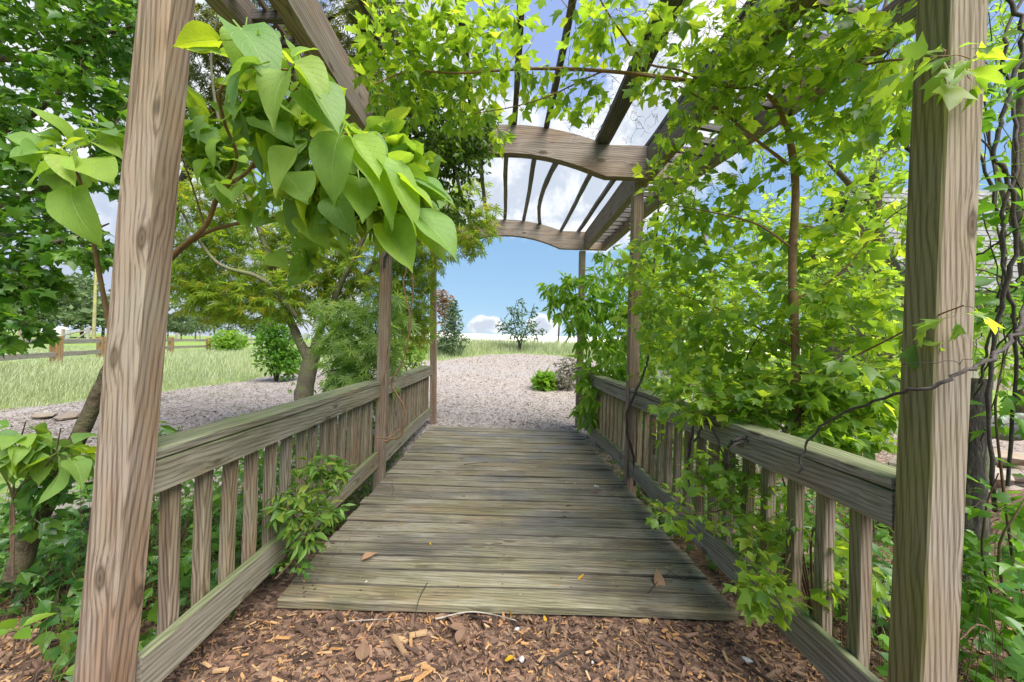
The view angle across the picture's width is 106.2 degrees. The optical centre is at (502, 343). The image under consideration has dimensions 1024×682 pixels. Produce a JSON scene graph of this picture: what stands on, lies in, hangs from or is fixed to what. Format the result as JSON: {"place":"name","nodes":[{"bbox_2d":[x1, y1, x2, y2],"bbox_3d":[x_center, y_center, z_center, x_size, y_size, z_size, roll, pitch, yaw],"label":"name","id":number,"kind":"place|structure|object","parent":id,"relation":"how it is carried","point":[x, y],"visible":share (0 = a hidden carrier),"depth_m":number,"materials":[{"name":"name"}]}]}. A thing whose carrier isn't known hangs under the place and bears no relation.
{"place":"outdoors","nodes":[
{"label":"outdoors","id":0,"kind":"place"},
{"bbox_2d":[0,338,393,409],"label":"grass","id":1,"kind":"structure","parent":0,"point":[38,383],"depth_m":9.85,"materials":[{"name":"green plant"}]},
{"bbox_2d":[184,357,575,399],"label":"grass","id":2,"kind":"structure","parent":0,"point":[439,360],"depth_m":8.46,"materials":[{"name":"green plant"}]},
{"bbox_2d":[320,335,696,367],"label":"grass","id":3,"kind":"structure","parent":0,"point":[476,346],"depth_m":17.11,"materials":[{"name":"green plant"}]},
{"bbox_2d":[0,330,1023,681],"bbox_3d":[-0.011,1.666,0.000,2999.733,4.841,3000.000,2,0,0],"label":"ground","id":4,"kind":"structure","parent":0,"point":[262,638],"depth_m":1.79,"materials":[{"name":"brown wood"}]},
{"bbox_2d":[0,613,55,655],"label":"seedling","id":5,"kind":"object","parent":4,"relation":"on","point":[22,633],"visible":1,"depth_m":1.32,"materials":[{"name":"green plant"}]},
{"bbox_2d":[31,412,58,418],"bbox_3d":[-6.681,1.039,5.605,0.260,0.076,0.384,2,0,-40],"label":"bank stone","id":6,"kind":"object","parent":4,"relation":"on","point":[43,415],"visible":0.98,"depth_m":5.51,"materials":[{"name":"beige stone"}]},
{"bbox_2d":[0,422,97,575],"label":"broad leaf shrub","id":7,"kind":"object","parent":4,"relation":"on","point":[40,454],"visible":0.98,"depth_m":1.53,"materials":[{"name":"green plant"}]},
{"bbox_2d":[0,298,99,336],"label":"pasture tree","id":8,"kind":"object","parent":4,"relation":"on","point":[48,320],"visible":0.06,"depth_m":65.99,"materials":[{"name":"green plant"}]},
{"bbox_2d":[40,327,70,338],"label":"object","id":9,"kind":"object","parent":4,"relation":"on","point":[67,330],"visible":0.3,"depth_m":42.12,"materials":[{"name":"white"}]},
{"bbox_2d":[11,280,109,330],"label":"pasture tree","id":10,"kind":"object","parent":4,"relation":"on","point":[79,300],"visible":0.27,"depth_m":65.30,"materials":[{"name":"green plant"}]},
{"bbox_2d":[53,411,80,420],"bbox_3d":[-6.313,1.046,5.604,0.278,0.131,0.416,2,-3,-25],"label":"bank stone","id":11,"kind":"object","parent":4,"relation":"on","point":[69,415],"visible":0.77,"depth_m":5.50,"materials":[{"name":"beige stone"}]},
{"bbox_2d":[30,271,110,336],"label":"pasture tree","id":12,"kind":"object","parent":4,"relation":"on","point":[86,279],"visible":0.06,"depth_m":79.12,"materials":[{"name":"green plant"}]},
{"bbox_2d":[50,498,91,518],"bbox_3d":[-2.437,0.942,2.203,0.258,0.078,0.174,2,0,-32],"label":"bank stone","id":13,"kind":"object","parent":4,"relation":"on","point":[76,505],"visible":0.28,"depth_m":2.16,"materials":[{"name":"grey stone"}]},
{"bbox_2d":[73,466,94,483],"bbox_3d":[-2.625,0.820,2.414,0.319,0.050,0.247,2,0,-26],"label":"bank stone","id":14,"kind":"object","parent":4,"relation":"on","point":[91,479],"visible":0.03,"depth_m":2.34,"materials":[{"name":"grey stone"}]},
{"bbox_2d":[91,269,96,338],"bbox_3d":[-42.445,-5.082,40.000,0.355,10.561,0.324,2,0,0],"label":"utility pole","id":15,"kind":"object","parent":4,"relation":"on","point":[94,308],"visible":0.6,"depth_m":39.91,"materials":[{"name":"yellow wood"}]},
{"bbox_2d":[0,0,195,358],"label":"maple tree","id":16,"kind":"object","parent":4,"relation":"on","point":[57,71],"visible":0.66,"depth_m":2.94,"materials":[{"name":"green plant"}]},
{"bbox_2d":[36,274,190,336],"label":"pasture tree","id":17,"kind":"object","parent":4,"relation":"on","point":[74,316],"visible":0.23,"depth_m":65.18,"materials":[{"name":"green plant"}]},
{"bbox_2d":[0,336,261,363],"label":"rail fence","id":18,"kind":"object","parent":4,"relation":"on","point":[55,352],"visible":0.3,"depth_m":11.92,"materials":[{"name":"brown wood"}]},
{"bbox_2d":[10,327,251,342],"bbox_3d":[-45.824,-0.889,50.998,9.905,1.827,30.229,2,0,0],"label":"pasture fence","id":19,"kind":"object","parent":4,"relation":"on","point":[87,332],"visible":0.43,"depth_m":37.95,"materials":[{"name":"brown wood"}]},
{"bbox_2d":[97,289,181,316],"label":"pasture tree","id":20,"kind":"object","parent":4,"relation":"on","point":[174,307],"visible":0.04,"depth_m":80.40,"materials":[{"name":"green plant"}]},
{"bbox_2d":[0,482,349,681],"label":"ivy","id":21,"kind":"object","parent":4,"relation":"on","point":[69,611],"visible":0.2,"depth_m":1.82,"materials":[{"name":"green plant"}]},
{"bbox_2d":[167,315,194,338],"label":"pasture tree","id":22,"kind":"object","parent":4,"relation":"on","point":[169,320],"visible":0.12,"depth_m":95.00,"materials":[{"name":"green plant"}]},
{"bbox_2d":[167,310,200,338],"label":"pasture tree","id":23,"kind":"object","parent":4,"relation":"on","point":[186,329],"visible":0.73,"depth_m":89.66,"materials":[{"name":"green plant"}]},
{"bbox_2d":[169,307,222,338],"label":"pasture tree","id":24,"kind":"object","parent":4,"relation":"on","point":[201,327],"visible":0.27,"depth_m":102.04,"materials":[{"name":"green plant"}]},
{"bbox_2d":[0,371,414,605],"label":"undergrowth","id":25,"kind":"object","parent":4,"relation":"on","point":[217,491],"visible":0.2,"depth_m":2.24,"materials":[{"name":"green plant"}]},
{"bbox_2d":[177,309,241,332],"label":"pasture tree","id":26,"kind":"object","parent":4,"relation":"on","point":[208,318],"visible":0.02,"depth_m":108.10,"materials":[{"name":"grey plant"}]},
{"bbox_2d":[0,14,457,581],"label":"broad leaf tree","id":27,"kind":"object","parent":4,"relation":"on","point":[388,192],"visible":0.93,"depth_m":1.33,"materials":[{"name":"green plant"}]},
{"bbox_2d":[0,428,80,550],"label":"ivy","id":28,"kind":"object","parent":27,"relation":"attached to","point":[26,501],"visible":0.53,"depth_m":1.65,"materials":[{"name":"green plant"}]},
{"bbox_2d":[208,329,249,351],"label":"shrub","id":29,"kind":"object","parent":4,"relation":"on","point":[224,342],"visible":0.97,"depth_m":23.71,"materials":[{"name":"green plant"}]},
{"bbox_2d":[216,314,262,336],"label":"pasture tree","id":30,"kind":"object","parent":4,"relation":"on","point":[254,328],"visible":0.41,"depth_m":118.58,"materials":[{"name":"green plant"}]},
{"bbox_2d":[250,316,301,381],"bbox_3d":[-6.138,0.081,10.481,1.454,2.007,1.249,2,0,0],"label":"shrub","id":31,"kind":"object","parent":4,"relation":"on","point":[279,356],"visible":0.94,"depth_m":10.33,"materials":[{"name":"green plant"}]},
{"bbox_2d":[175,0,409,228],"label":"canopy tree","id":32,"kind":"object","parent":4,"relation":"on","point":[208,14],"visible":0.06,"depth_m":5.63,"materials":[{"name":"green plant"}]},
{"bbox_2d":[257,453,355,563],"bbox_3d":[-1.038,0.961,2.013,0.539,0.757,0.444,2,0,-16],"label":"nandina shrub","id":33,"kind":"object","parent":4,"relation":"on","point":[309,517],"visible":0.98,"depth_m":1.97,"materials":[{"name":"green plant"}]},
{"bbox_2d":[169,17,503,448],"bbox_3d":[-2.198,-1.274,5.365,4.363,5.470,1.564,2,0,-12],"label":"japanese maple","id":34,"kind":"object","parent":4,"relation":"on","point":[216,297],"visible":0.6,"depth_m":4.98,"materials":[{"name":"green plant"}]},
{"bbox_2d":[299,286,420,414],"bbox_3d":[-1.656,0.446,4.291,1.288,2.365,1.039,2,0,12],"label":"laceleaf maple","id":35,"kind":"object","parent":4,"relation":"on","point":[341,334],"visible":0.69,"depth_m":4.20,"materials":[{"name":"green plant"}]},
{"bbox_2d":[355,640,369,660],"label":"fallen leaf","id":36,"kind":"object","parent":4,"relation":"on","point":[362,651],"visible":1,"depth_m":1.62,"materials":[{"name":"brown plant"}]},
{"bbox_2d":[349,618,390,621],"bbox_3d":[-0.626,1.303,1.812,0.190,0.006,0.006,2,0,-6],"label":"stick","id":37,"kind":"object","parent":4,"relation":"on","point":[366,620],"visible":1,"depth_m":1.81,"materials":[{"name":"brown wood"}]},
{"bbox_2d":[394,335,428,371],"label":"shrub","id":38,"kind":"object","parent":4,"relation":"on","point":[418,358],"visible":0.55,"depth_m":10.93,"materials":[{"name":"green plant"}]},
{"bbox_2d":[414,582,427,634],"bbox_3d":[-0.407,1.294,1.891,0.028,0.038,0.355,2,0,-3],"label":"stick","id":39,"kind":"object","parent":4,"relation":"on","point":[417,604],"visible":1,"depth_m":1.89,"materials":[{"name":"wood"}]},
{"bbox_2d":[429,289,456,343],"bbox_3d":[-2.676,-1.097,17.549,1.353,2.769,1.064,2,0,0],"label":"ornamental tree","id":40,"kind":"object","parent":4,"relation":"on","point":[443,300],"visible":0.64,"depth_m":17.41,"materials":[{"name":"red plant"}]},
{"bbox_2d":[437,298,469,355],"bbox_3d":[-1.949,-0.602,14.998,1.459,2.404,1.275,2,0,0],"label":"holly tree","id":41,"kind":"object","parent":4,"relation":"on","point":[454,331],"visible":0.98,"depth_m":14.91,"materials":[{"name":"green plant"}]},
{"bbox_2d":[449,622,464,629],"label":"fallen leaf","id":42,"kind":"object","parent":4,"relation":"on","point":[456,625],"visible":0.81,"depth_m":1.78,"materials":[{"name":"brown plant"}]},
{"bbox_2d":[455,627,466,641],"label":"fallen leaf","id":43,"kind":"object","parent":4,"relation":"on","point":[460,635],"visible":1,"depth_m":1.72,"materials":[{"name":"brown plant"}]},
{"bbox_2d":[435,611,515,620],"bbox_3d":[-0.128,1.317,1.857,0.387,0.012,0.061,2,0,0],"label":"stick","id":44,"kind":"object","parent":4,"relation":"on","point":[445,616],"visible":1,"depth_m":1.86,"materials":[{"name":"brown wood"}]},
{"bbox_2d":[505,655,513,660],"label":"fallen leaf","id":45,"kind":"object","parent":4,"relation":"on","point":[509,657],"visible":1,"depth_m":1.60,"materials":[{"name":"yellow plant"}]},
{"bbox_2d":[495,298,546,350],"bbox_3d":[0.852,-0.831,17.199,2.418,2.495,1.054,2,0,0],"label":"young tree","id":46,"kind":"object","parent":4,"relation":"on","point":[525,333],"visible":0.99,"depth_m":17.14,"materials":[{"name":"green plant"}]},
{"bbox_2d":[519,655,523,662],"bbox_3d":[0.080,1.333,1.621,0.030,0.016,0.025,2,0,-42],"label":"pebble","id":47,"kind":"object","parent":4,"relation":"on","point":[521,659],"visible":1,"depth_m":1.62,"materials":[{"name":"stone"}]},
{"bbox_2d":[73,0,988,681],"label":"footbridge","id":48,"kind":"object","parent":4,"relation":"on","point":[531,552],"visible":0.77,"depth_m":1.70,"materials":[{"name":"brown wood"}]},
{"bbox_2d":[270,539,317,580],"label":"creeper","id":49,"kind":"object","parent":48,"relation":"attached to","point":[303,567],"visible":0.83,"depth_m":1.94,"materials":[{"name":"green plant"}]},
{"bbox_2d":[361,552,376,560],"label":"fallen leaf","id":50,"kind":"object","parent":48,"relation":"on","point":[366,555],"visible":1,"depth_m":2.28,"materials":[{"name":"brown plant"}]},
{"bbox_2d":[375,266,413,441],"bbox_3d":[-0.991,0.041,3.465,0.344,1.720,0.158,2,0,-42],"label":"woody vine","id":51,"kind":"object","parent":48,"relation":"attached to","point":[394,390],"visible":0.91,"depth_m":3.49,"materials":[{"name":"brown plant"}]},
{"bbox_2d":[367,53,501,267],"bbox_3d":[-0.632,-1.501,3.228,1.317,1.614,1.022,2,0,0],"label":"climbing vine","id":52,"kind":"object","parent":48,"relation":"attached to","point":[457,154],"visible":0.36,"depth_m":3.20,"materials":[{"name":"green plant"}]},
{"bbox_2d":[285,432,732,609],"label":"mulch crumbs","id":53,"kind":"object","parent":48,"relation":"on","point":[499,563],"visible":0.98,"depth_m":2.23,"materials":[{"name":"brown wood"}]},
{"bbox_2d":[625,193,659,486],"bbox_3d":[1.245,-0.048,3.471,0.314,2.690,0.084,2,0,-19],"label":"woody vine","id":54,"kind":"object","parent":48,"relation":"attached to","point":[626,415],"visible":0.59,"depth_m":3.44,"materials":[{"name":"brown plant"}]},
{"bbox_2d":[561,0,724,142],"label":"dry vine","id":55,"kind":"object","parent":48,"relation":"hanging from","point":[569,84],"visible":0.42,"depth_m":2.89,"materials":[{"name":"green plant"}]},
{"bbox_2d":[654,569,664,585],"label":"fallen leaf","id":56,"kind":"object","parent":48,"relation":"on","point":[658,578],"visible":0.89,"depth_m":2.13,"materials":[{"name":"brown plant"}]},
{"bbox_2d":[652,83,800,269],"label":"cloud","id":57,"kind":"structure","parent":48,"relation":"hanging from","point":[723,183],"depth_m":2.69,"materials":[{"name":"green plant"}]},
{"bbox_2d":[686,306,900,486],"bbox_3d":[1.711,0.247,2.100,1.204,1.355,0.808,2,0,0],"label":"woody vine","id":58,"kind":"object","parent":48,"relation":"attached to","point":[731,444],"visible":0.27,"depth_m":2.11,"materials":[{"name":"brown plant"}]},
{"bbox_2d":[878,25,915,153],"bbox_3d":[1.869,-1.061,1.726,0.185,0.833,0.343,2,0,19],"label":"woody vine","id":59,"kind":"object","parent":48,"relation":"attached to","point":[907,149],"visible":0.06,"depth_m":1.70,"materials":[{"name":"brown plant"}]},
{"bbox_2d":[796,296,1023,473],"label":"woody vine","id":60,"kind":"object","parent":48,"relation":"attached to","point":[1006,346],"visible":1,"depth_m":1.04,"materials":[{"name":"brown plant"}]},
{"bbox_2d":[973,0,1023,512],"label":"woody vine","id":61,"kind":"object","parent":48,"relation":"hanging from","point":[1003,292],"visible":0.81,"depth_m":1.53,"materials":[{"name":"brown plant"}]},
{"bbox_2d":[528,367,558,392],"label":"shrub","id":62,"kind":"object","parent":4,"relation":"on","point":[540,381],"visible":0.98,"depth_m":9.07,"materials":[{"name":"green plant"}]},
{"bbox_2d":[543,649,579,666],"bbox_3d":[0.252,1.323,1.625,0.186,0.012,0.012,2,0,-29],"label":"stick","id":63,"kind":"object","parent":4,"relation":"on","point":[555,659],"visible":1,"depth_m":1.62,"materials":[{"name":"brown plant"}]},
{"bbox_2d":[549,354,575,389],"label":"shrub","id":64,"kind":"object","parent":4,"relation":"on","point":[561,379],"visible":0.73,"depth_m":9.30,"materials":[{"name":"grey plant"}]},
{"bbox_2d":[535,242,677,436],"bbox_3d":[1.526,-0.094,5.393,2.160,3.016,1.551,2,0,0],"label":"willowy shrub","id":65,"kind":"object","parent":4,"relation":"on","point":[575,304],"visible":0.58,"depth_m":5.25,"materials":[{"name":"green plant"}]},
{"bbox_2d":[344,0,1023,574],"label":"vine","id":66,"kind":"object","parent":4,"relation":"on","point":[824,394],"visible":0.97,"depth_m":2.01,"materials":[{"name":"green plant"}]},
{"bbox_2d":[742,656,752,663],"bbox_3d":[1.051,1.359,1.650,0.030,0.020,0.036,2,0,-18],"label":"pebble","id":67,"kind":"object","parent":4,"relation":"on","point":[746,659],"visible":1,"depth_m":1.64,"materials":[{"name":"stone"}]},
{"bbox_2d":[662,239,835,377],"bbox_3d":[6.838,-1.257,11.602,6.242,5.170,3.214,2,0,0],"label":"deciduous tree","id":68,"kind":"object","parent":4,"relation":"on","point":[758,332],"visible":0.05,"depth_m":11.64,"materials":[{"name":"green plant"}]},
{"bbox_2d":[609,145,904,462],"bbox_3d":[2.444,-0.034,3.740,3.036,3.704,2.072,2,0,0],"label":"maple tree","id":69,"kind":"object","parent":4,"relation":"on","point":[651,325],"visible":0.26,"depth_m":3.41,"materials":[{"name":"green plant"}]},
{"bbox_2d":[622,360,897,496],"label":"undergrowth","id":70,"kind":"object","parent":4,"relation":"on","point":[891,443],"visible":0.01,"depth_m":4.93,"materials":[{"name":"green plant"}]},
{"bbox_2d":[640,442,890,630],"bbox_3d":[1.143,0.913,1.773,0.863,0.950,0.819,2,0,0],"label":"maple sapling","id":71,"kind":"object","parent":4,"relation":"on","point":[748,604],"visible":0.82,"depth_m":1.71,"materials":[{"name":"green plant"}]},
{"bbox_2d":[595,422,1023,681],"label":"undergrowth","id":72,"kind":"object","parent":4,"relation":"on","point":[1010,666],"visible":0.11,"depth_m":1.72,"materials":[{"name":"green plant"}]},
{"bbox_2d":[834,564,886,585],"bbox_3d":[2.119,1.390,2.301,0.275,0.112,0.386,2,0,-44],"label":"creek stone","id":73,"kind":"object","parent":4,"relation":"on","point":[844,581],"visible":0.01,"depth_m":2.23,"materials":[{"name":"grey stone"}]},
{"bbox_2d":[718,0,1023,401],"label":"deciduous tree","id":74,"kind":"object","parent":4,"relation":"on","point":[844,178],"visible":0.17,"depth_m":8.64,"materials":[{"name":"green plant"}]},
{"bbox_2d":[782,186,1020,390],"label":"deciduous tree","id":75,"kind":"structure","parent":4,"relation":"on","point":[887,198],"depth_m":11.66,"materials":[{"name":"green wood"}]},
{"bbox_2d":[887,448,1023,491],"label":"stone edging","id":76,"kind":"object","parent":4,"relation":"on","point":[1016,482],"visible":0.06,"depth_m":3.38,"materials":[{"name":"beige stone"}]},
{"bbox_2d":[962,378,993,618],"bbox_3d":[2.427,0.851,2.000,0.160,1.348,0.152,2,0,0],"label":"trunk","id":77,"kind":"object","parent":4,"relation":"on","point":[978,461],"visible":0.3,"depth_m":1.95,"materials":[{"name":"brown wood"}]},
{"bbox_2d":[958,52,1023,681],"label":"maple sapling","id":78,"kind":"object","parent":4,"relation":"on","point":[1009,516],"visible":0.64,"depth_m":1.55,"materials":[{"name":"green plant"}]},
{"bbox_2d":[972,0,1023,412],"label":"deciduous tree","id":79,"kind":"object","parent":4,"relation":"on","point":[1019,106],"visible":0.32,"depth_m":6.92,"materials":[{"name":"green plant"}]},
{"bbox_2d":[991,413,1023,440],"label":"shrub","id":80,"kind":"object","parent":4,"relation":"on","point":[1017,437],"visible":0.2,"depth_m":2.65,"materials":[{"name":"green plant"}]},
{"bbox_2d":[0,0,1023,339],"label":"sky","id":81,"kind":"structure","parent":0,"point":[513,267],"materials":[{"name":"blue"}]}
]}

